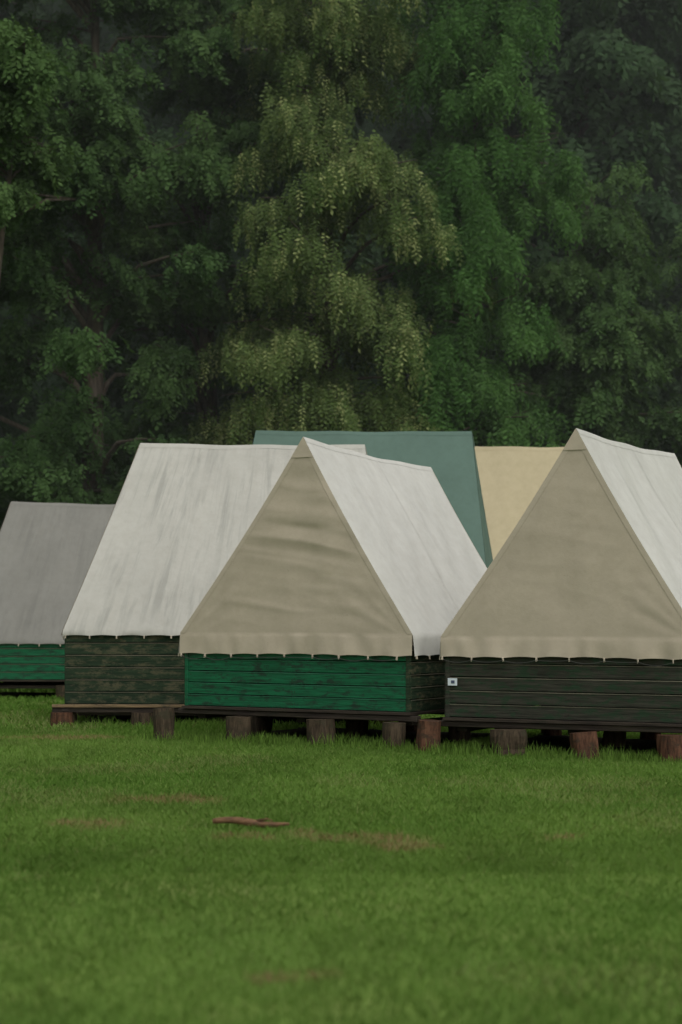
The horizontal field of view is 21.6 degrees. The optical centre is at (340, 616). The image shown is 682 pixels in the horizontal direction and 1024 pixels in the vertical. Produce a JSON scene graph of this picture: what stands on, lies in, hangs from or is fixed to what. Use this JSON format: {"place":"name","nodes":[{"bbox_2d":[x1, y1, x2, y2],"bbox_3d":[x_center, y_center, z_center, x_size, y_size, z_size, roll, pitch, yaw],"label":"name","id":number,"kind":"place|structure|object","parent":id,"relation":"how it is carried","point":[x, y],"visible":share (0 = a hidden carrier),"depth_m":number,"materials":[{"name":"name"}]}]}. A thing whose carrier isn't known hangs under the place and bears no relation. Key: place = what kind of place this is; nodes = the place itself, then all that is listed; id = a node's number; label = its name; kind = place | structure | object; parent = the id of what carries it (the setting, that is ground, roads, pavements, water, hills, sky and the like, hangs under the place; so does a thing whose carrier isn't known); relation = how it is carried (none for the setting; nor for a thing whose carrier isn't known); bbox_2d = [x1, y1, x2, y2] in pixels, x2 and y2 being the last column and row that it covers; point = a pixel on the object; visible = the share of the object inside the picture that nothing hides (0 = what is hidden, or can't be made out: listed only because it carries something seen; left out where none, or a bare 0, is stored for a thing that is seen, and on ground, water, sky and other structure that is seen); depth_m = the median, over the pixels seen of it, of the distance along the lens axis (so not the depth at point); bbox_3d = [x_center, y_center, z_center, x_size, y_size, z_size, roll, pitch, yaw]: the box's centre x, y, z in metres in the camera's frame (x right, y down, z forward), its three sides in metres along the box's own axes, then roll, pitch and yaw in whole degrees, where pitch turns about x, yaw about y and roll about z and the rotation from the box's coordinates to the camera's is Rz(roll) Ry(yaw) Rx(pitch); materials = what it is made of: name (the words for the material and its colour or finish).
{"place":"outdoors","nodes":[
{"label":"outdoors","id":0,"kind":"place"},
{"bbox_2d":[0,692,656,757],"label":"bare soil ground","id":1,"kind":"structure","parent":0,"point":[563,742],"depth_m":17.09,"materials":[{"name":"black soil"}]},
{"bbox_2d":[0,689,681,1023],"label":"grass ground","id":2,"kind":"structure","parent":0,"point":[368,1001],"depth_m":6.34,"materials":[{"name":"green plant"}]},
{"bbox_2d":[0,13,76,278],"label":"oak tree","id":3,"kind":"object","parent":2,"relation":"on","point":[27,73],"visible":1,"depth_m":29.77,"materials":[{"name":"green plant"}]},
{"bbox_2d":[0,0,86,502],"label":"forest tree","id":4,"kind":"object","parent":2,"relation":"on","point":[10,408],"visible":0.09,"depth_m":40.43,"materials":[{"name":"green plant"}]},
{"bbox_2d":[0,501,114,699],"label":"canvas tent","id":5,"kind":"object","parent":2,"relation":"on","point":[47,552],"visible":0.45,"depth_m":25.37,"materials":[{"name":"grey fabric"}]},
{"bbox_2d":[0,0,244,529],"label":"oak tree","id":6,"kind":"object","parent":2,"relation":"on","point":[28,283],"visible":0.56,"depth_m":32.34,"materials":[{"name":"green plant"}]},
{"bbox_2d":[0,0,248,525],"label":"forest tree","id":7,"kind":"object","parent":2,"relation":"on","point":[125,410],"visible":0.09,"depth_m":41.52,"materials":[{"name":"green plant"}]},
{"bbox_2d":[40,0,347,503],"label":"oak tree","id":8,"kind":"object","parent":2,"relation":"on","point":[221,89],"visible":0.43,"depth_m":33.49,"materials":[{"name":"green plant"}]},
{"bbox_2d":[50,443,393,725],"bbox_3d":[-1.183,-0.368,19.960,3.670,3.171,2.644,0,0,3],"label":"canvas tent","id":9,"kind":"object","parent":2,"relation":"on","point":[182,518],"visible":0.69,"depth_m":19.26,"materials":[{"name":"white fabric"}]},
{"bbox_2d":[212,817,289,827],"bbox_3d":[-0.490,1.118,9.733,0.429,0.056,0.055,0,0,9],"label":"fallen branch","id":10,"kind":"object","parent":2,"relation":"on","point":[262,823],"visible":0.97,"depth_m":9.73,"materials":[{"name":"wood"}]},
{"bbox_2d":[141,0,440,439],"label":"forest tree","id":11,"kind":"object","parent":2,"relation":"on","point":[369,254],"visible":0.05,"depth_m":39.45,"materials":[{"name":"green plant"}]},
{"bbox_2d":[153,437,486,748],"bbox_3d":[0.077,-0.201,17.021,2.783,2.824,2.652,0,0,31],"label":"canvas tent","id":12,"kind":"object","parent":2,"relation":"on","point":[346,581],"visible":0.94,"depth_m":16.07,"materials":[{"name":"beige fabric"}]},
{"bbox_2d":[177,0,496,444],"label":"locust tree","id":13,"kind":"object","parent":2,"relation":"on","point":[339,182],"visible":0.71,"depth_m":31.89,"materials":[{"name":"green plant"}]},
{"bbox_2d":[252,430,492,568],"bbox_3d":[0.229,-0.758,23.040,3.577,3.330,2.518,0,0,8],"label":"canvas tent","id":14,"kind":"object","parent":2,"relation":"on","point":[449,458],"visible":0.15,"depth_m":22.78,"materials":[{"name":"teal fabric"}]},
{"bbox_2d":[339,0,604,440],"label":"forest tree","id":15,"kind":"object","parent":2,"relation":"on","point":[512,129],"visible":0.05,"depth_m":40.03,"materials":[{"name":"green plant"}]},
{"bbox_2d":[361,0,597,446],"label":"willow tree","id":16,"kind":"object","parent":2,"relation":"on","point":[475,81],"visible":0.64,"depth_m":32.67,"materials":[{"name":"green plant"}]},
{"bbox_2d":[474,446,563,559],"bbox_3d":[2.496,-0.853,26.016,3.489,3.320,2.559,0,0,3],"label":"canvas tent","id":17,"kind":"object","parent":2,"relation":"on","point":[512,478],"visible":0.02,"depth_m":25.76,"materials":[{"name":"beige fabric"}]},
{"bbox_2d":[415,428,681,762],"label":"canvas tent","id":18,"kind":"object","parent":2,"relation":"on","point":[568,616],"visible":0.98,"depth_m":14.74,"materials":[{"name":"beige fabric"}]},
{"bbox_2d":[427,0,681,446],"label":"forest tree","id":19,"kind":"object","parent":2,"relation":"on","point":[585,59],"visible":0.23,"depth_m":37.61,"materials":[{"name":"green plant"}]},
{"bbox_2d":[483,160,681,462],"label":"oak tree","id":20,"kind":"object","parent":2,"relation":"on","point":[604,346],"visible":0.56,"depth_m":34.40,"materials":[{"name":"green plant"}]},
{"bbox_2d":[531,2,681,461],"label":"forest tree","id":21,"kind":"object","parent":2,"relation":"on","point":[672,135],"visible":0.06,"depth_m":40.99,"materials":[{"name":"green plant"}]},
{"bbox_2d":[620,223,681,466],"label":"oak tree","id":22,"kind":"object","parent":2,"relation":"on","point":[673,283],"visible":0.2,"depth_m":35.50,"materials":[{"name":"green plant"}]},
{"bbox_2d":[0,0,681,483],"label":"wooded hill","id":23,"kind":"structure","parent":0,"point":[388,136],"depth_m":60.73,"materials":[{"name":"green plant"}]}
]}

